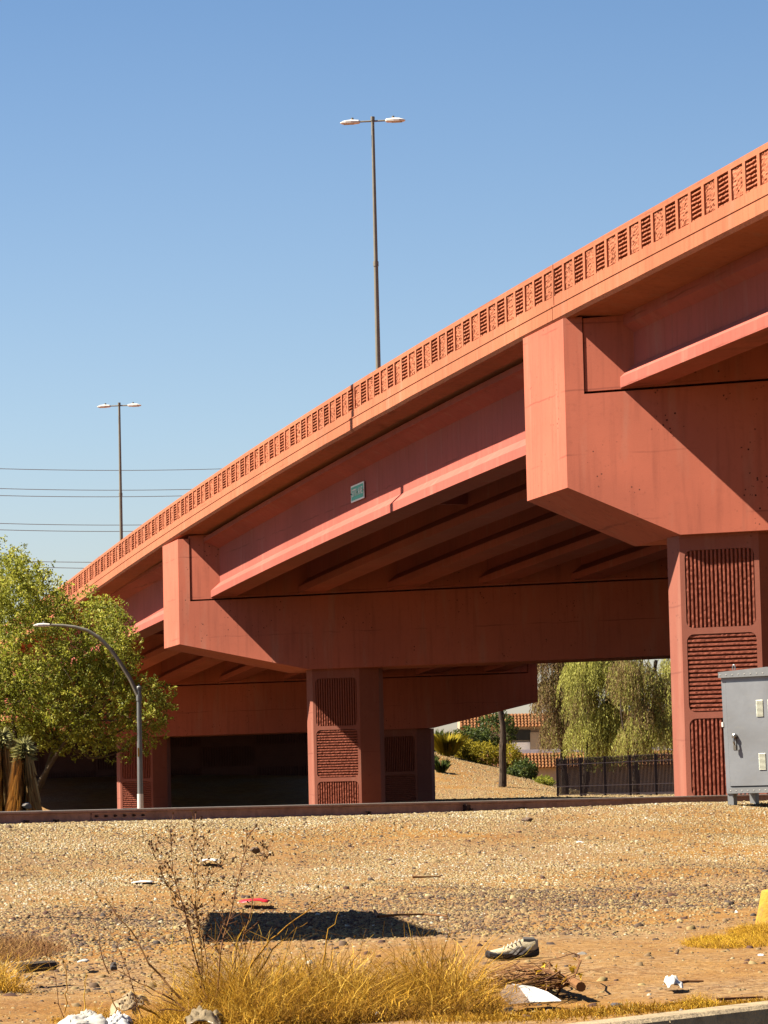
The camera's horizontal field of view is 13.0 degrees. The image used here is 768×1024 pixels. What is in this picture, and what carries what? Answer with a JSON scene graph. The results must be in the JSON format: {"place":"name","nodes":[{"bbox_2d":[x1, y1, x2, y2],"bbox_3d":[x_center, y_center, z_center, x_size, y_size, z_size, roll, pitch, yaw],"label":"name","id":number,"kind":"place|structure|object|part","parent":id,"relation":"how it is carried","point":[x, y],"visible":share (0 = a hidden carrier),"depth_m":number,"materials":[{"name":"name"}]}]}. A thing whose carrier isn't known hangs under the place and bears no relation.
{"place":"outdoors","nodes":[
{"label":"outdoors","id":0,"kind":"place"},
{"bbox_2d":[0,523,67,524],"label":"power line","id":1,"kind":"object","parent":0,"point":[37,524],"visible":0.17,"depth_m":220.46,"materials":[{"name":"grey metal"}]},
{"bbox_2d":[15,530,132,531],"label":"power line","id":2,"kind":"object","parent":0,"point":[77,531],"visible":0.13,"depth_m":225.71,"materials":[{"name":"grey metal"}]},
{"bbox_2d":[0,495,164,496],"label":"power line","id":3,"kind":"object","parent":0,"point":[89,496],"visible":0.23,"depth_m":226.21,"materials":[{"name":"grey metal"}]},
{"bbox_2d":[0,488,190,489],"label":"power line","id":4,"kind":"object","parent":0,"point":[60,489],"visible":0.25,"depth_m":221.51,"materials":[{"name":"grey metal"}]},
{"bbox_2d":[0,468,206,470],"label":"power line","id":5,"kind":"object","parent":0,"point":[107,470],"visible":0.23,"depth_m":228.28,"materials":[{"name":"grey metal"}]},
{"bbox_2d":[0,753,767,1023],"bbox_3d":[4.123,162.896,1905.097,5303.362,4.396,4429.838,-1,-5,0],"label":"ground","id":6,"kind":"structure","parent":0,"point":[82,793],"depth_m":29.75,"materials":[{"name":"soil"}]},
{"bbox_2d":[0,727,15,811],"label":"yucca","id":7,"kind":"object","parent":6,"relation":"on","point":[7,741],"visible":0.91,"depth_m":84.62,"materials":[{"name":"brown plant"}]},
{"bbox_2d":[0,541,16,706],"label":"leafy tree","id":8,"kind":"object","parent":6,"relation":"on","point":[2,586],"visible":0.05,"depth_m":109.20,"materials":[{"name":"green plant"}]},
{"bbox_2d":[5,735,42,810],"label":"yucca","id":9,"kind":"object","parent":6,"relation":"on","point":[23,786],"visible":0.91,"depth_m":83.56,"materials":[{"name":"brown plant"}]},
{"bbox_2d":[22,802,31,808],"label":"rock","id":10,"kind":"object","parent":6,"relation":"on","point":[27,805],"visible":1,"depth_m":79.67,"materials":[{"name":"grey stone"}]},
{"bbox_2d":[17,960,56,973],"bbox_3d":[-1.970,2.578,19.133,0.077,0.063,0.302,-4,-6,32],"label":"wood scrap","id":11,"kind":"object","parent":6,"relation":"on","point":[42,965],"visible":0.81,"depth_m":19.12,"materials":[{"name":"brown wood"}]},
{"bbox_2d":[0,938,75,992],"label":"dry bush","id":12,"kind":"object","parent":6,"relation":"on","point":[7,985],"visible":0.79,"depth_m":18.07,"materials":[{"name":"yellow plant"}]},
{"bbox_2d":[0,929,77,962],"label":"dry shrub","id":13,"kind":"object","parent":6,"relation":"on","point":[24,947],"visible":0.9,"depth_m":22.02,"materials":[{"name":"plant"}]},
{"bbox_2d":[61,958,70,1012],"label":"dry stalk","id":14,"kind":"object","parent":6,"relation":"on","point":[66,985],"visible":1,"depth_m":14.90,"materials":[{"name":"brown plant"}]},
{"bbox_2d":[57,1009,108,1023],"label":"plastic bag","id":15,"kind":"object","parent":6,"relation":"on","point":[86,1016],"visible":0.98,"depth_m":13.93,"materials":[{"name":"white plastic"}]},
{"bbox_2d":[83,973,86,1010],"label":"dry stalk","id":16,"kind":"object","parent":6,"relation":"on","point":[84,993],"visible":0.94,"depth_m":14.89,"materials":[{"name":"yellow plant"}]},
{"bbox_2d":[46,1004,124,1023],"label":"grass tuft","id":17,"kind":"object","parent":6,"relation":"on","point":[103,1013],"visible":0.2,"depth_m":15.22,"materials":[{"name":"yellow plant"}]},
{"bbox_2d":[33,621,143,807],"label":"street lamp","id":18,"kind":"object","parent":6,"relation":"on","point":[137,690],"visible":0.93,"depth_m":91.85,"materials":[{"name":"metal"}]},
{"bbox_2d":[0,534,178,792],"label":"leafy tree","id":19,"kind":"object","parent":6,"relation":"on","point":[28,589],"visible":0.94,"depth_m":95.93,"materials":[{"name":"green plant"}]},
{"bbox_2d":[110,962,116,969],"bbox_3d":[-1.558,2.619,19.449,0.044,0.057,0.066,-1,-5,-5],"label":"rock","id":20,"kind":"object","parent":6,"relation":"on","point":[113,966],"visible":0.89,"depth_m":19.43,"materials":[{"name":"grey stone"}]},
{"bbox_2d":[106,1010,133,1023],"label":"plastic bag","id":21,"kind":"object","parent":6,"relation":"on","point":[118,1017],"visible":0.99,"depth_m":14.00,"materials":[{"name":"white plastic"}]},
{"bbox_2d":[42,880,207,1017],"bbox_3d":[-1.091,1.911,14.683,0.707,0.623,0.420,-5,-6,37],"label":"dead branch","id":22,"kind":"object","parent":6,"relation":"on","point":[160,975],"visible":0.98,"depth_m":14.71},
{"bbox_2d":[110,990,149,1015],"bbox_3d":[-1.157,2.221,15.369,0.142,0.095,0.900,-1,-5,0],"label":"rock","id":23,"kind":"object","parent":6,"relation":"on","point":[129,1001],"visible":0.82,"depth_m":15.12,"materials":[{"name":"beige stone"}]},
{"bbox_2d":[131,880,153,882],"bbox_3d":[-2.277,3.499,31.972,0.213,0.025,0.400,-1,-5,0],"label":"plastic scrap","id":24,"kind":"object","parent":6,"relation":"on","point":[150,881],"visible":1,"depth_m":31.85,"materials":[{"name":"white plastic"}]},
{"bbox_2d":[184,1005,224,1023],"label":"rock","id":25,"kind":"object","parent":6,"relation":"on","point":[199,1013],"visible":0.98,"depth_m":14.08,"materials":[{"name":"beige stone"}]},
{"bbox_2d":[148,810,273,1004],"bbox_3d":[-0.768,1.766,15.007,0.558,0.883,0.431,-1,-5,0],"label":"tall weed","id":26,"kind":"object","parent":6,"relation":"on","point":[195,908],"visible":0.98,"depth_m":15.01,"materials":[{"name":"brown plant"}]},
{"bbox_2d":[115,987,312,1023],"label":"dry bush","id":27,"kind":"object","parent":6,"relation":"on","point":[147,1020],"visible":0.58,"depth_m":14.35,"materials":[{"name":"yellow plant"}]},
{"bbox_2d":[239,898,269,902],"bbox_3d":[-1.113,3.334,28.973,0.272,0.037,0.385,-1,-5,0],"label":"plastic scrap","id":28,"kind":"object","parent":6,"relation":"on","point":[257,899],"visible":0.93,"depth_m":28.86,"materials":[{"name":"red plastic"}]},
{"bbox_2d":[250,847,259,853],"bbox_3d":[-1.421,3.740,37.311,0.130,0.076,0.095,3,-6,-39],"label":"rock","id":29,"kind":"object","parent":6,"relation":"on","point":[253,850],"visible":0.9,"depth_m":37.28,"materials":[{"name":"brown stone"}]},
{"bbox_2d":[97,898,520,1023],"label":"dry bush","id":30,"kind":"object","parent":6,"relation":"on","point":[330,1001],"visible":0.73,"depth_m":14.72,"materials":[{"name":"yellow plant"}]},
{"bbox_2d":[161,917,174,1003],"bbox_3d":[-0.954,1.980,14.907,0.059,0.395,0.040,-1,-5,0],"label":"dry stalk","id":31,"kind":"object","parent":30,"relation":"on","point":[172,959],"visible":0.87,"depth_m":14.90,"materials":[{"name":"brown plant"}]},
{"bbox_2d":[250,915,307,982],"bbox_3d":[-0.471,1.943,14.906,0.283,0.322,0.032,0,-5,-12],"label":"dry stalk","id":32,"kind":"object","parent":30,"relation":"on","point":[272,950],"visible":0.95,"depth_m":14.91,"materials":[{"name":"brown plant"}]},
{"bbox_2d":[244,895,331,973],"bbox_3d":[-0.423,1.869,14.902,0.404,0.345,0.076,-1,-5,-5],"label":"dry stalk","id":33,"kind":"object","parent":30,"relation":"on","point":[261,951],"visible":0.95,"depth_m":14.92,"materials":[{"name":"brown plant"}]},
{"bbox_2d":[322,910,339,964],"bbox_3d":[-0.238,1.893,15.013,0.098,0.242,0.024,2,-6,-37],"label":"dry stalk","id":34,"kind":"object","parent":30,"relation":"on","point":[326,940],"visible":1,"depth_m":14.99,"materials":[{"name":"beige plant"}]},
{"bbox_2d":[350,931,365,965],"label":"dry stalk","id":35,"kind":"object","parent":30,"relation":"on","point":[360,948],"visible":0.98,"depth_m":15.01,"materials":[{"name":"beige plant"}]},
{"bbox_2d":[0,142,767,808],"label":"road overpass","id":36,"kind":"object","parent":6,"relation":"on","point":[564,460],"visible":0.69,"depth_m":85.42,"materials":[{"name":"paint"}]},
{"bbox_2d":[97,402,140,539],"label":"street lamp","id":37,"kind":"object","parent":36,"relation":"on","point":[120,472],"visible":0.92,"depth_m":175.99,"materials":[{"name":"metal"}]},
{"bbox_2d":[351,481,364,502],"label":"street sign","id":38,"kind":"object","parent":36,"relation":"attached to","point":[357,492],"visible":1,"depth_m":84.94,"materials":[{"name":"green metal"}]},
{"bbox_2d":[340,116,404,368],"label":"street lamp","id":39,"kind":"object","parent":36,"relation":"on","point":[352,121],"visible":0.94,"depth_m":120.23,"materials":[{"name":"metal"}]},
{"bbox_2d":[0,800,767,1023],"bbox_3d":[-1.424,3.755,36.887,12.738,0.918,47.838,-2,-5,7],"label":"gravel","id":40,"kind":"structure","parent":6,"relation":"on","point":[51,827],"depth_m":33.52,"materials":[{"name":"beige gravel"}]},
{"bbox_2d":[138,1001,168,1023],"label":"dry stalk","id":41,"kind":"object","parent":40,"relation":"on","point":[145,1009],"visible":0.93,"depth_m":14.38,"materials":[{"name":"brown plant"}]},
{"bbox_2d":[412,876,440,877],"bbox_3d":[0.425,3.616,33.481,0.319,0.023,0.033,1,-6,-27],"label":"stick","id":42,"kind":"object","parent":40,"relation":"on","point":[424,876],"visible":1,"depth_m":33.45,"materials":[{"name":"brown wood"}]},
{"bbox_2d":[0,794,767,823],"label":"railway track","id":43,"kind":"structure","parent":6,"relation":"on","point":[94,815],"depth_m":48.95,"materials":[{"name":"metal"}]},
{"bbox_2d":[373,910,447,917],"bbox_3d":[0.204,3.145,26.451,0.581,0.039,0.954,-1,-5,0],"label":"stick","id":44,"kind":"object","parent":6,"relation":"on","point":[392,915],"visible":1,"depth_m":26.24,"materials":[{"name":"brown wood"}]},
{"bbox_2d":[314,908,553,1020],"bbox_3d":[0.207,2.034,15.418,1.291,0.582,2.151,-1,-5,0],"label":"dry bush","id":45,"kind":"object","parent":6,"relation":"on","point":[455,995],"visible":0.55,"depth_m":15.10,"materials":[{"name":"yellow plant"}]},
{"bbox_2d":[435,758,450,772],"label":"grass clump","id":46,"kind":"object","parent":6,"relation":"on","point":[443,766],"visible":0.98,"depth_m":195.24,"materials":[{"name":"green plant"}]},
{"bbox_2d":[434,727,451,751],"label":"grass clump","id":47,"kind":"object","parent":6,"relation":"on","point":[447,734],"visible":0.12,"depth_m":211.38,"materials":[{"name":"green plant"}]},
{"bbox_2d":[434,731,470,755],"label":"grass clump","id":48,"kind":"object","parent":6,"relation":"on","point":[451,744],"visible":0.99,"depth_m":208.03,"materials":[{"name":"yellow plant"}]},
{"bbox_2d":[454,738,479,759],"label":"shrub","id":49,"kind":"object","parent":6,"relation":"on","point":[459,753],"visible":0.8,"depth_m":209.74,"materials":[{"name":"yellow plant"}]},
{"bbox_2d":[453,724,495,752],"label":"shrub","id":50,"kind":"object","parent":6,"relation":"on","point":[482,737],"visible":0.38,"depth_m":212.14,"materials":[{"name":"green plant"}]},
{"bbox_2d":[461,739,498,765],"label":"shrub","id":51,"kind":"object","parent":6,"relation":"on","point":[475,756],"visible":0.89,"depth_m":208.92,"materials":[{"name":"yellow plant"}]},
{"bbox_2d":[474,710,518,766],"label":"shrub","id":52,"kind":"object","parent":6,"relation":"on","point":[494,722],"visible":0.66,"depth_m":221.16,"materials":[{"name":"green plant"}]},
{"bbox_2d":[498,710,506,786],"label":"tree","id":53,"kind":"object","parent":6,"relation":"on","point":[502,766],"visible":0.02,"depth_m":189.38,"materials":[{"name":"brown plant"}]},
{"bbox_2d":[495,741,523,767],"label":"shrub","id":54,"kind":"object","parent":6,"relation":"on","point":[511,749],"visible":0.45,"depth_m":208.92,"materials":[{"name":"yellow plant"}]},
{"bbox_2d":[485,937,538,959],"bbox_3d":[0.735,2.503,19.364,0.311,0.127,0.111,-1,-5,0],"label":"shoe","id":55,"kind":"object","parent":6,"relation":"on","point":[519,948],"visible":0.98,"depth_m":19.33,"materials":[{"name":"beige fabric"}]},
{"bbox_2d":[507,765,522,776],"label":"shrub","id":56,"kind":"object","parent":6,"relation":"on","point":[514,772],"visible":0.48,"depth_m":200.88,"materials":[{"name":"green plant"}]},
{"bbox_2d":[510,756,538,779],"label":"shrub","id":57,"kind":"object","parent":6,"relation":"on","point":[528,772],"visible":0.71,"depth_m":202.80,"materials":[{"name":"green plant"}]},
{"bbox_2d":[521,817,532,821],"bbox_3d":[1.900,4.097,44.861,0.158,0.080,0.103,-3,-5,19],"label":"rock","id":58,"kind":"object","parent":6,"relation":"on","point":[528,819],"visible":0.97,"depth_m":44.83,"materials":[{"name":"beige stone"}]},
{"bbox_2d":[386,752,673,802],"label":"embankment gravel","id":59,"kind":"structure","parent":6,"relation":"on","point":[524,797],"depth_m":186.06,"materials":[{"name":"beige gravel"}]},
{"bbox_2d":[500,984,560,1003],"bbox_3d":[0.644,2.211,15.510,0.256,0.065,0.552,0,-5,-9],"label":"cardboard sheet","id":60,"kind":"object","parent":6,"relation":"on","point":[545,996],"visible":0.73,"depth_m":15.45,"materials":[{"name":"white paper"}]},
{"bbox_2d":[461,950,605,995],"bbox_3d":[0.705,2.290,16.721,0.715,0.217,2.386,-1,-5,0],"label":"dead branch","id":61,"kind":"object","parent":6,"relation":"on","point":[558,979],"visible":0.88,"depth_m":16.24,"materials":[{"name":"brown wood"}]},
{"bbox_2d":[532,775,555,785],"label":"shrub","id":62,"kind":"object","parent":6,"relation":"on","point":[547,780],"visible":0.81,"depth_m":198.62,"materials":[{"name":"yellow plant"}]},
{"bbox_2d":[529,663,586,793],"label":"weeping tree","id":63,"kind":"object","parent":6,"relation":"on","point":[553,728],"visible":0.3,"depth_m":184.88,"materials":[{"name":"green plant"}]},
{"bbox_2d":[457,713,673,794],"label":"tiled building","id":64,"kind":"structure","parent":6,"relation":"on","point":[526,736],"depth_m":255.17,"materials":[{"name":"beige ceramic"}]},
{"bbox_2d":[510,730,529,739],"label":"window","id":65,"kind":"structure","parent":64,"relation":"in","point":[522,734],"depth_m":259.38,"materials":[{"name":"black glass"}]},
{"bbox_2d":[383,995,767,1023],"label":"verge grass","id":66,"kind":"structure","parent":6,"relation":"on","point":[576,1012],"depth_m":14.36,"materials":[{"name":"yellow plant"}]},
{"bbox_2d":[556,660,642,795],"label":"weeping tree","id":67,"kind":"object","parent":6,"relation":"on","point":[601,724],"visible":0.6,"depth_m":180.80,"materials":[{"name":"green plant"}]},
{"bbox_2d":[556,753,673,796],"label":"iron fence","id":68,"kind":"object","parent":6,"relation":"on","point":[605,777],"visible":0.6,"depth_m":161.19,"materials":[{"name":"metal"}]},
{"bbox_2d":[603,660,672,794],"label":"weeping tree","id":69,"kind":"object","parent":6,"relation":"on","point":[646,725],"visible":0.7,"depth_m":176.93,"materials":[{"name":"green plant"}]},
{"bbox_2d":[658,659,671,752],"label":"weeping tree","id":70,"kind":"object","parent":6,"relation":"on","point":[666,669],"visible":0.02,"depth_m":189.74,"materials":[{"name":"green plant"}]},
{"bbox_2d":[663,975,682,987],"bbox_3d":[1.389,2.257,16.265,0.086,0.061,0.351,-1,-5,0],"label":"plastic scrap","id":71,"kind":"object","parent":6,"relation":"on","point":[669,981],"visible":1,"depth_m":16.18,"materials":[{"name":"white plastic"}]},
{"bbox_2d":[674,980,703,984],"bbox_3d":[1.458,2.277,16.356,0.068,0.019,0.220,-6,-7,44],"label":"stick","id":72,"kind":"object","parent":71,"relation":"on","point":[687,981],"visible":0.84,"depth_m":16.41,"materials":[{"name":"brown wood"}]},
{"bbox_2d":[671,991,727,1010],"bbox_3d":[1.351,2.122,14.571,0.255,0.131,0.272,-1,-5,0],"label":"weed cushion","id":73,"kind":"object","parent":6,"relation":"on","point":[696,1002],"visible":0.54,"depth_m":14.54,"materials":[{"name":"yellow plant"}]},
{"bbox_2d":[675,929,767,948],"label":"weed cushion","id":74,"kind":"object","parent":6,"relation":"on","point":[744,940],"visible":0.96,"depth_m":20.22,"materials":[{"name":"yellow plant"}]},
{"bbox_2d":[716,996,762,1000],"bbox_3d":[1.575,2.155,14.969,0.238,0.015,0.016,1,-5,-26],"label":"stick","id":75,"kind":"object","parent":6,"relation":"on","point":[731,998],"visible":0.89,"depth_m":14.96,"materials":[{"name":"brown wood"}]},
{"bbox_2d":[717,921,767,934],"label":"weed cushion","id":76,"kind":"object","parent":6,"relation":"on","point":[763,927],"visible":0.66,"depth_m":21.21,"materials":[{"name":"yellow plant"}]},
{"bbox_2d":[718,664,767,804],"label":"signal cabinet","id":77,"kind":"object","parent":6,"relation":"on","point":[744,724],"visible":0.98,"depth_m":49.64,"materials":[{"name":"metal"}]},
{"bbox_3d":[5.633,3.231,49.359,1.472,1.522,0.103,-5,-6,38],"label":"door","id":78,"kind":"part","parent":77,"relation":"part of","materials":[{"name":"metal"}]},
{"bbox_2d":[755,889,767,924],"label":"bollard","id":79,"kind":"object","parent":6,"relation":"on","point":[762,914],"visible":0.69,"depth_m":23.18,"materials":[{"name":"yellow paint"}]},
{"bbox_2d":[0,0,767,732],"label":"sky","id":80,"kind":"structure","parent":0,"point":[186,200],"materials":[{"name":"blue"}]},
{"label":"road","id":81,"kind":"structure","parent":0,"visible":0},
{"bbox_2d":[567,1001,767,1023],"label":"kerb","id":82,"kind":"structure","parent":81,"relation":"on","point":[751,1013],"depth_m":14.01,"materials":[{"name":"concrete"}]}
]}

